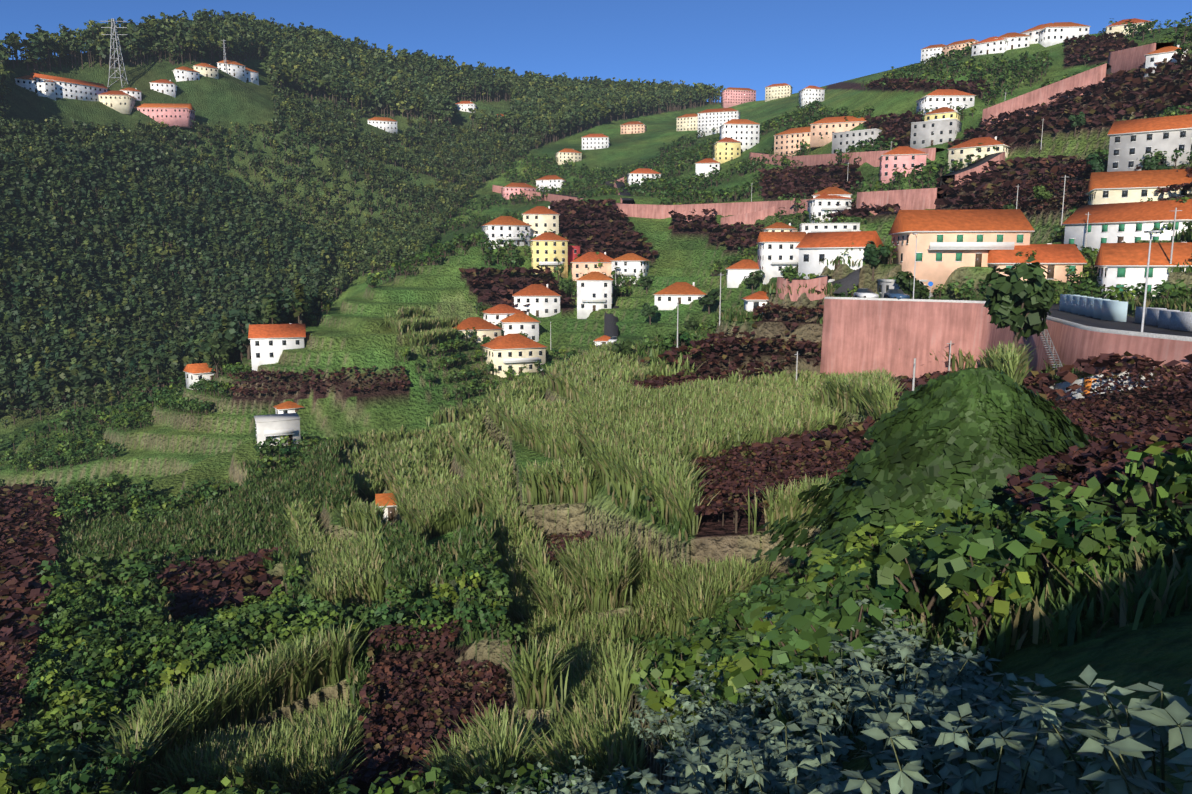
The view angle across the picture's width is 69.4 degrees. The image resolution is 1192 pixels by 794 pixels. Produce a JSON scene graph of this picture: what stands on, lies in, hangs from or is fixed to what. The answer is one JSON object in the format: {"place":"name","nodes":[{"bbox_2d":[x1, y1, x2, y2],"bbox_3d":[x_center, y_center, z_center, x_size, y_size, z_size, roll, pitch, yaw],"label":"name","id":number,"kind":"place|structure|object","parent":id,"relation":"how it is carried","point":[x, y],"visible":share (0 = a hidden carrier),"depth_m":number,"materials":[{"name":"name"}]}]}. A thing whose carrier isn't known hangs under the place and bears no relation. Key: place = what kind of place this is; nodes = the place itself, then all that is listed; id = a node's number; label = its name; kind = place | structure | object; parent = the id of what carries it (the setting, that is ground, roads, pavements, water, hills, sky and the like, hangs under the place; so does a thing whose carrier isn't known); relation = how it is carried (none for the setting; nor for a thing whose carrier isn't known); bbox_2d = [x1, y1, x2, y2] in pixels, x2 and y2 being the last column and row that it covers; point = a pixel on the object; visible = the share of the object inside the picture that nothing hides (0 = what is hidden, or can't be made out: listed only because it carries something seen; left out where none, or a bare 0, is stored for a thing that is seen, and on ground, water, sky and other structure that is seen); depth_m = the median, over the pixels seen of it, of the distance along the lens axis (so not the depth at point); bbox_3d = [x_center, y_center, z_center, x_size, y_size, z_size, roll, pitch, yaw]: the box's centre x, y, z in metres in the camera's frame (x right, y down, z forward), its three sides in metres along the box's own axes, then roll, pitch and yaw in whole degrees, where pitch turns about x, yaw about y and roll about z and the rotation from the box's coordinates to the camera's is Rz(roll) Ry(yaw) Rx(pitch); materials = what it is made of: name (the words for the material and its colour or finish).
{"place":"outdoors","nodes":[
{"label":"outdoors","id":0,"kind":"place"},
{"bbox_2d":[0,9,725,144],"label":"forest ridge","id":1,"kind":"structure","parent":0,"point":[309,58],"depth_m":716.95,"materials":[{"name":"green plant"}]},
{"bbox_2d":[0,26,1191,793],"bbox_3d":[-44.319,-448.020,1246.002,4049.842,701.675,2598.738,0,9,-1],"label":"terrain","id":2,"kind":"structure","parent":0,"point":[170,450],"depth_m":229.16,"materials":[{"name":"green plant"}]},
{"bbox_2d":[0,134,338,418],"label":"forest","id":3,"kind":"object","parent":2,"relation":"on","point":[240,247],"visible":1,"depth_m":424.64,"materials":[{"name":"green plant"}]},
{"bbox_2d":[0,86,544,427],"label":"forest","id":4,"kind":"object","parent":2,"relation":"on","point":[373,246],"visible":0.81,"depth_m":552.64,"materials":[{"name":"green plant"}]},
{"bbox_2d":[86,473,843,793],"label":"grass","id":5,"kind":"structure","parent":2,"relation":"on","point":[587,686],"depth_m":45.89,"materials":[{"name":"green plant"}]},
{"bbox_2d":[0,368,1186,785],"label":"vine posts","id":6,"kind":"object","parent":2,"relation":"on","point":[736,532],"visible":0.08,"depth_m":54.46,"materials":[{"name":"brown wood"}]},
{"bbox_2d":[0,363,1191,785],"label":"shrubs","id":7,"kind":"object","parent":6,"relation":"attached to","point":[1108,447],"visible":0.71,"depth_m":50.70,"materials":[{"name":"brown plant"}]},
{"bbox_2d":[0,427,1191,793],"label":"bushes","id":8,"kind":"object","parent":2,"relation":"on","point":[974,573],"visible":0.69,"depth_m":30.32,"materials":[{"name":"green plant"}]},
{"bbox_2d":[0,105,1191,606],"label":"bushes","id":9,"kind":"object","parent":2,"relation":"on","point":[152,501],"visible":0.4,"depth_m":162.28,"materials":[{"name":"green plant"}]},
{"bbox_2d":[0,157,1191,644],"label":"shrubs","id":10,"kind":"object","parent":2,"relation":"on","point":[20,559],"visible":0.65,"depth_m":98.89,"materials":[{"name":"brown plant"}]},
{"bbox_2d":[0,12,1191,458],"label":"bushes","id":11,"kind":"object","parent":2,"relation":"on","point":[406,266],"visible":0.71,"depth_m":386.00,"materials":[{"name":"green plant"}]},
{"bbox_2d":[0,32,1191,501],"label":"shrubs","id":12,"kind":"object","parent":2,"relation":"on","point":[770,182],"visible":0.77,"depth_m":297.96,"materials":[{"name":"brown plant"}]},
{"bbox_2d":[1,230,1191,793],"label":"grass tufts","id":13,"kind":"object","parent":2,"relation":"on","point":[243,520],"visible":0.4,"depth_m":74.23,"materials":[{"name":"plant"}]},
{"bbox_2d":[14,18,1191,523],"bbox_3d":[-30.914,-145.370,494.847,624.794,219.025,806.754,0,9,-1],"label":"houses","id":14,"kind":"structure","parent":2,"relation":"on","point":[1116,208],"depth_m":249.51,"materials":[{"name":"paint"}]},
{"bbox_2d":[281,306,985,533],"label":"grass","id":15,"kind":"structure","parent":2,"relation":"on","point":[394,461],"depth_m":129.04,"materials":[{"name":"green plant"}]},
{"bbox_2d":[284,341,1037,606],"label":"grass","id":16,"kind":"structure","parent":2,"relation":"on","point":[629,438],"depth_m":83.25,"materials":[{"name":"green plant"}]},
{"bbox_2d":[468,598,1191,793],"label":"foreground leafy plants","id":17,"kind":"object","parent":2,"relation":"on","point":[1136,739],"visible":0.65,"depth_m":10.02,"materials":[{"name":"green plant"}]},
{"bbox_2d":[559,112,1170,358],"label":"trees","id":18,"kind":"object","parent":2,"relation":"on","point":[1017,305],"visible":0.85,"depth_m":81.34,"materials":[{"name":"green plant"}]},
{"bbox_2d":[746,366,1122,568],"bbox_3d":[15.629,3.212,34.433,18.398,8.737,13.156,0,9,-1],"label":"creeper mound","id":19,"kind":"object","parent":2,"relation":"on","point":[950,441],"visible":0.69,"depth_m":33.18,"materials":[{"name":"green plant"}]},
{"bbox_2d":[0,0,1191,101],"label":"sky","id":20,"kind":"structure","parent":0,"point":[756,45],"materials":[{"name":"blue"}]},
{"bbox_2d":[100,19,1191,401],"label":"retaining wall","id":21,"kind":"structure","parent":0,"point":[898,331],"depth_m":125.81,"materials":[{"name":"pink paint"}]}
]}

